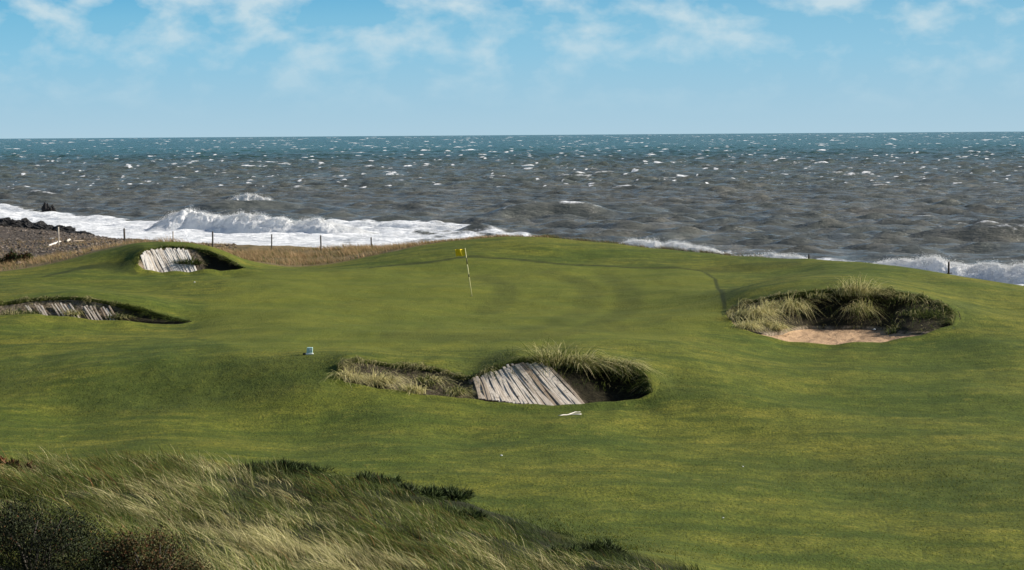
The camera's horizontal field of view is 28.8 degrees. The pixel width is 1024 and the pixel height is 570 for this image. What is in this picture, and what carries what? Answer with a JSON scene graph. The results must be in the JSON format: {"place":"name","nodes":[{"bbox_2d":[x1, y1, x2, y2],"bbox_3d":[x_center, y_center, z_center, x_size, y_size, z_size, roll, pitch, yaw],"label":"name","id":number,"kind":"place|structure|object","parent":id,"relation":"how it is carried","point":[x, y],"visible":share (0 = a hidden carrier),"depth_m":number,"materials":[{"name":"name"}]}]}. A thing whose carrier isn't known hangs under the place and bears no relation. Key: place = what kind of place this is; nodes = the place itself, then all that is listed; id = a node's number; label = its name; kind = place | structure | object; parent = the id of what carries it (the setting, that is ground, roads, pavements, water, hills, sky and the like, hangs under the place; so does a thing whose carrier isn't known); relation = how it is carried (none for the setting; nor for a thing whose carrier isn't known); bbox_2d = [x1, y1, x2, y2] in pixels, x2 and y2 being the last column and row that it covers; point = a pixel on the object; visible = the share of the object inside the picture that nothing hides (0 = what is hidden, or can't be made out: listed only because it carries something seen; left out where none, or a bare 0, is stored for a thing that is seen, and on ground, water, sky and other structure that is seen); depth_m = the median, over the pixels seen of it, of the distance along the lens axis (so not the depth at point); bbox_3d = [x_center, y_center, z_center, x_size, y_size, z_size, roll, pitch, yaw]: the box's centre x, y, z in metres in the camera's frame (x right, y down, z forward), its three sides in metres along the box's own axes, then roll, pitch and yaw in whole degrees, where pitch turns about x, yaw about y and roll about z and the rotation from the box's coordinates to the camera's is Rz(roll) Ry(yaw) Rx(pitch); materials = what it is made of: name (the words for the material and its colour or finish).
{"place":"outdoors","nodes":[
{"label":"outdoors","id":0,"kind":"place"},
{"bbox_2d":[0,226,466,270],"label":"beach","id":1,"kind":"structure","parent":0,"point":[4,235],"depth_m":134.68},
{"bbox_2d":[0,217,24,226],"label":"shore rock","id":2,"kind":"object","parent":1,"relation":"on","point":[6,221],"visible":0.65,"depth_m":195.28,"materials":[{"name":"grey stone"}]},
{"bbox_2d":[0,249,33,263],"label":"scrub bush","id":3,"kind":"object","parent":1,"relation":"on","point":[10,256],"visible":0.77,"depth_m":118.97,"materials":[{"name":"green plant"}]},
{"bbox_2d":[14,218,30,223],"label":"shore rock","id":4,"kind":"object","parent":1,"relation":"on","point":[25,220],"visible":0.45,"depth_m":196.43,"materials":[{"name":"grey stone"}]},
{"bbox_2d":[20,221,52,229],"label":"shore rock","id":5,"kind":"object","parent":1,"relation":"on","point":[43,225],"visible":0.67,"depth_m":193.45,"materials":[{"name":"grey stone"}]},
{"bbox_2d":[46,225,75,231],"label":"shore rock","id":6,"kind":"object","parent":1,"relation":"on","point":[65,229],"visible":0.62,"depth_m":193.31,"materials":[{"name":"grey stone"}]},
{"bbox_2d":[66,231,91,234],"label":"shore rock","id":7,"kind":"object","parent":1,"relation":"on","point":[84,232],"visible":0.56,"depth_m":189.55,"materials":[{"name":"grey stone"}]},
{"bbox_2d":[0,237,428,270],"bbox_3d":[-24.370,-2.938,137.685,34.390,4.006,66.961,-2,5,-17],"label":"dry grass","id":8,"kind":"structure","parent":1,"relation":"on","point":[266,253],"depth_m":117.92,"materials":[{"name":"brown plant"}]},
{"bbox_2d":[0,442,705,569],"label":"dune ground","id":9,"kind":"structure","parent":0,"point":[520,549],"depth_m":29.16,"materials":[{"name":"green plant"}]},
{"bbox_2d":[0,456,36,472],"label":"bracken clump","id":10,"kind":"object","parent":9,"relation":"on","point":[5,462],"visible":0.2,"depth_m":31.73,"materials":[{"name":"brown plant"}]},
{"bbox_2d":[0,486,141,569],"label":"gorse bush","id":11,"kind":"object","parent":9,"relation":"on","point":[18,537],"visible":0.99,"depth_m":21.17,"materials":[{"name":"green plant"}]},
{"bbox_2d":[88,517,211,569],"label":"gorse bush","id":12,"kind":"object","parent":9,"relation":"on","point":[158,559],"visible":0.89,"depth_m":21.45,"materials":[{"name":"green plant"}]},
{"bbox_2d":[225,456,336,476],"bbox_3d":[-4.081,3.197,34.152,2.241,0.526,1.187,0,4,0],"label":"rush clump","id":13,"kind":"object","parent":9,"relation":"on","point":[286,463],"visible":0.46,"depth_m":34.13,"materials":[{"name":"green plant"}]},
{"bbox_2d":[343,469,404,485],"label":"rush clump","id":14,"kind":"object","parent":9,"relation":"on","point":[367,474],"visible":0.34,"depth_m":33.69,"materials":[{"name":"green plant"}]},
{"bbox_2d":[390,480,446,502],"bbox_3d":[-1.645,3.407,32.531,1.150,0.460,0.967,-1,4,-14],"label":"rush clump","id":15,"kind":"object","parent":9,"relation":"on","point":[431,491],"visible":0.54,"depth_m":32.45,"materials":[{"name":"green plant"}]},
{"bbox_2d":[437,484,475,502],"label":"rush clump","id":16,"kind":"object","parent":9,"relation":"on","point":[452,492],"visible":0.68,"depth_m":33.24,"materials":[{"name":"green plant"}]},
{"bbox_2d":[446,504,489,522],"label":"rush clump","id":17,"kind":"object","parent":9,"relation":"on","point":[476,513],"visible":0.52,"depth_m":31.30,"materials":[{"name":"green plant"}]},
{"bbox_2d":[544,543,584,561],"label":"rush clump","id":18,"kind":"object","parent":9,"relation":"on","point":[566,549],"visible":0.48,"depth_m":29.41,"materials":[{"name":"green plant"}]},
{"bbox_2d":[570,536,627,556],"bbox_3d":[1.226,4.101,30.685,1.162,0.449,0.966,0,4,0],"label":"rush clump","id":19,"kind":"object","parent":9,"relation":"on","point":[599,544],"visible":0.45,"depth_m":30.53,"materials":[{"name":"green plant"}]},
{"bbox_2d":[0,236,1023,569],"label":"fairway","id":20,"kind":"structure","parent":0,"point":[976,344],"depth_m":54.53,"materials":[{"name":"green plant"}]},
{"bbox_2d":[0,295,192,326],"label":"bunker","id":21,"kind":"object","parent":20,"relation":"on","point":[96,309],"visible":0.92,"depth_m":81.27,"materials":[{"name":"grey plant"}]},
{"bbox_2d":[0,307,36,314],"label":"grass tuft","id":22,"kind":"object","parent":21,"relation":"on","point":[10,313],"visible":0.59,"depth_m":80.26,"materials":[{"name":"green plant"}]},
{"bbox_2d":[17,307,41,314],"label":"grass tuft","id":23,"kind":"object","parent":21,"relation":"on","point":[29,312],"visible":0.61,"depth_m":80.31,"materials":[{"name":"green plant"}]},
{"bbox_2d":[58,309,88,316],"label":"grass tuft","id":24,"kind":"object","parent":21,"relation":"on","point":[71,312],"visible":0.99,"depth_m":80.94,"materials":[{"name":"green plant"}]},
{"bbox_2d":[106,310,139,321],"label":"grass tuft","id":25,"kind":"object","parent":21,"relation":"on","point":[120,316],"visible":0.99,"depth_m":80.79,"materials":[{"name":"green plant"}]},
{"bbox_2d":[129,244,247,273],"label":"bunker","id":26,"kind":"object","parent":20,"relation":"on","point":[151,259],"visible":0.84,"depth_m":103.14,"materials":[{"name":"grey wood"}]},
{"bbox_2d":[168,257,191,263],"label":"grass tuft","id":27,"kind":"object","parent":26,"relation":"on","point":[181,262],"visible":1,"depth_m":102.94,"materials":[{"name":"green plant"}]},
{"bbox_2d":[177,252,205,265],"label":"grass tuft","id":28,"kind":"object","parent":26,"relation":"on","point":[192,262],"visible":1,"depth_m":102.98,"materials":[{"name":"green plant"}]},
{"bbox_2d":[303,347,312,354],"bbox_3d":[-6.296,2.036,61.459,0.314,0.225,0.144,0,4,0],"label":"tee marker","id":29,"kind":"object","parent":20,"relation":"on","point":[309,350],"visible":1,"depth_m":61.41,"materials":[{"name":"white paint"}]},
{"bbox_2d":[197,257,723,351],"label":"putting green","id":30,"kind":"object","parent":20,"relation":"in","point":[507,303],"visible":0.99,"depth_m":83.45,"materials":[{"name":"green plant"}]},
{"bbox_2d":[455,249,471,295],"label":"golf flag","id":31,"kind":"object","parent":30,"relation":"on","point":[460,252],"visible":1,"depth_m":88.40,"materials":[{"name":"paint"}]},
{"bbox_2d":[332,355,659,410],"bbox_3d":[-0.491,3.018,58.204,9.860,1.736,4.692,0,4,0],"label":"bunker","id":32,"kind":"object","parent":20,"relation":"on","point":[520,384],"visible":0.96,"depth_m":58.47,"materials":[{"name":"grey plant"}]},
{"bbox_2d":[320,365,387,388],"bbox_3d":[-4.725,2.765,58.022,2.337,0.834,1.840,0,4,0],"label":"grass tuft","id":33,"kind":"object","parent":32,"relation":"on","point":[350,377],"visible":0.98,"depth_m":58.28,"materials":[{"name":"plant"}]},
{"bbox_2d":[360,368,418,390],"bbox_3d":[-3.539,2.774,57.939,2.055,0.824,2.103,0,4,0],"label":"grass tuft","id":34,"kind":"object","parent":32,"relation":"on","point":[383,381],"visible":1,"depth_m":58.17,"materials":[{"name":"beige plant"}]},
{"bbox_2d":[387,380,430,393],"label":"grass tuft","id":35,"kind":"object","parent":32,"relation":"on","point":[413,389],"visible":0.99,"depth_m":57.55,"materials":[{"name":"plant"}]},
{"bbox_2d":[411,373,454,387],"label":"grass tuft","id":36,"kind":"object","parent":32,"relation":"on","point":[428,380],"visible":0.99,"depth_m":58.53,"materials":[{"name":"green plant"}]},
{"bbox_2d":[437,384,477,398],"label":"grass tuft","id":37,"kind":"object","parent":32,"relation":"on","point":[454,391],"visible":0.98,"depth_m":57.73,"materials":[{"name":"green plant"}]},
{"bbox_2d":[555,345,643,383],"bbox_3d":[2.604,2.380,58.932,3.248,1.177,3.062,-3,5,-32],"label":"grass tuft","id":38,"kind":"object","parent":32,"relation":"in","point":[586,366],"visible":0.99,"depth_m":59.23,"materials":[{"name":"green plant"}]},
{"bbox_2d":[623,360,658,376],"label":"grass tuft","id":39,"kind":"object","parent":32,"relation":"on","point":[632,370],"visible":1,"depth_m":58.95,"materials":[{"name":"green plant"}]},
{"bbox_2d":[505,335,613,368],"bbox_3d":[1.088,2.079,59.241,3.892,1.184,2.909,0,4,0],"label":"grass tuft","id":40,"kind":"object","parent":20,"relation":"on","point":[553,362],"visible":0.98,"depth_m":59.34,"materials":[{"name":"green plant"}]},
{"bbox_2d":[558,412,580,415],"bbox_3d":[1.712,3.553,54.847,0.367,0.045,1.036,3,5,35],"label":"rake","id":41,"kind":"object","parent":20,"relation":"on","point":[569,414],"visible":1,"depth_m":54.74,"materials":[{"name":"white plastic"}]},
{"bbox_2d":[602,353,676,383],"bbox_3d":[3.870,2.558,59.313,2.582,1.091,2.572,-4,5,-36],"label":"grass tuft","id":42,"kind":"object","parent":20,"relation":"on","point":[629,362],"visible":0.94,"depth_m":59.14,"materials":[{"name":"green plant"}]},
{"bbox_2d":[728,300,786,325],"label":"grass tuft","id":43,"kind":"object","parent":20,"relation":"on","point":[745,313],"visible":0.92,"depth_m":74.79,"materials":[{"name":"plant"}]},
{"bbox_2d":[720,284,964,347],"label":"bunker","id":44,"kind":"object","parent":20,"relation":"on","point":[823,331],"visible":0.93,"depth_m":75.43,"materials":[{"name":"beige plant"}]},
{"bbox_2d":[729,317,771,334],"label":"grass tuft","id":45,"kind":"object","parent":44,"relation":"on","point":[744,325],"visible":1,"depth_m":73.16,"materials":[{"name":"plant"}]},
{"bbox_2d":[736,296,796,327],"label":"grass tuft","id":46,"kind":"object","parent":44,"relation":"on","point":[765,309],"visible":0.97,"depth_m":74.71,"materials":[{"name":"plant"}]},
{"bbox_2d":[751,315,784,329],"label":"grass tuft","id":47,"kind":"object","parent":44,"relation":"on","point":[761,323],"visible":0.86,"depth_m":73.79,"materials":[{"name":"green plant"}]},
{"bbox_2d":[758,296,793,310],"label":"grass tuft","id":48,"kind":"object","parent":44,"relation":"on","point":[774,304],"visible":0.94,"depth_m":75.76,"materials":[{"name":"green plant"}]},
{"bbox_2d":[765,320,797,333],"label":"grass tuft","id":49,"kind":"object","parent":44,"relation":"on","point":[776,327],"visible":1,"depth_m":73.54,"materials":[{"name":"green plant"}]},
{"bbox_2d":[771,292,844,324],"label":"grass tuft","id":50,"kind":"object","parent":44,"relation":"on","point":[797,307],"visible":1,"depth_m":75.67,"materials":[{"name":"plant"}]},
{"bbox_2d":[799,288,852,303],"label":"grass tuft","id":51,"kind":"object","parent":44,"relation":"on","point":[817,296],"visible":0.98,"depth_m":76.43,"materials":[{"name":"green plant"}]},
{"bbox_2d":[831,296,891,325],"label":"grass tuft","id":52,"kind":"object","parent":44,"relation":"on","point":[859,309],"visible":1,"depth_m":75.74,"materials":[{"name":"green plant"}]},
{"bbox_2d":[881,321,904,334],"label":"grass tuft","id":53,"kind":"object","parent":44,"relation":"on","point":[893,330],"visible":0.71,"depth_m":74.17,"materials":[{"name":"green plant"}]},
{"bbox_2d":[830,274,894,299],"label":"grass tuft","id":54,"kind":"object","parent":20,"relation":"on","point":[853,292],"visible":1,"depth_m":76.44,"materials":[{"name":"green plant"}]},
{"bbox_2d":[868,284,903,299],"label":"grass tuft","id":55,"kind":"object","parent":20,"relation":"on","point":[881,291],"visible":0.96,"depth_m":76.54,"materials":[{"name":"green plant"}]},
{"bbox_2d":[888,292,926,305],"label":"grass tuft","id":56,"kind":"object","parent":20,"relation":"on","point":[904,298],"visible":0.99,"depth_m":76.22,"materials":[{"name":"green plant"}]},
{"bbox_2d":[896,304,937,318],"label":"grass tuft","id":57,"kind":"object","parent":20,"relation":"on","point":[911,313],"visible":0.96,"depth_m":75.05,"materials":[{"name":"green plant"}]},
{"bbox_2d":[907,305,960,319],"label":"grass tuft","id":58,"kind":"object","parent":20,"relation":"on","point":[936,312],"visible":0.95,"depth_m":74.58,"materials":[{"name":"green plant"}]},
{"bbox_2d":[0,132,1023,285],"bbox_3d":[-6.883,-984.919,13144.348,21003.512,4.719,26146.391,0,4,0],"label":"sea","id":59,"kind":"structure","parent":0,"point":[880,197],"depth_m":338.87,"materials":[{"name":"liquid"}]},
{"bbox_2d":[41,202,49,211],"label":"sea rock","id":60,"kind":"object","parent":59,"relation":"in","point":[45,207],"visible":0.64,"depth_m":244.21,"materials":[{"name":"black stone"}]},
{"bbox_2d":[228,192,271,200],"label":"breaking wave","id":61,"kind":"object","parent":59,"relation":"on","point":[247,197],"visible":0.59,"depth_m":255.89,"materials":[{"name":"liquid"}]},
{"bbox_2d":[145,206,379,236],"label":"breaking wave","id":62,"kind":"object","parent":59,"relation":"on","point":[190,218],"visible":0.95,"depth_m":197.50,"materials":[{"name":"liquid"}]},
{"bbox_2d":[404,223,462,229],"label":"breaking wave","id":63,"kind":"object","parent":59,"relation":"on","point":[441,227],"visible":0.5,"depth_m":200.34,"materials":[{"name":"liquid"}]},
{"bbox_2d":[619,236,723,253],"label":"breaking wave","id":64,"kind":"object","parent":59,"relation":"on","point":[655,243],"visible":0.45,"depth_m":153.07,"materials":[{"name":"liquid"}]},
{"bbox_2d":[748,249,807,258],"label":"breaking wave","id":65,"kind":"object","parent":59,"relation":"on","point":[774,255],"visible":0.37,"depth_m":141.31,"materials":[{"name":"liquid"}]},
{"bbox_2d":[866,247,1023,283],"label":"breaking wave","id":66,"kind":"object","parent":59,"relation":"on","point":[998,272],"visible":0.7,"depth_m":127.29,"materials":[{"name":"liquid"}]},
{"bbox_2d":[0,0,1023,138],"label":"sky","id":67,"kind":"structure","parent":0,"point":[69,68],"materials":[{"name":"blue"}]}
]}

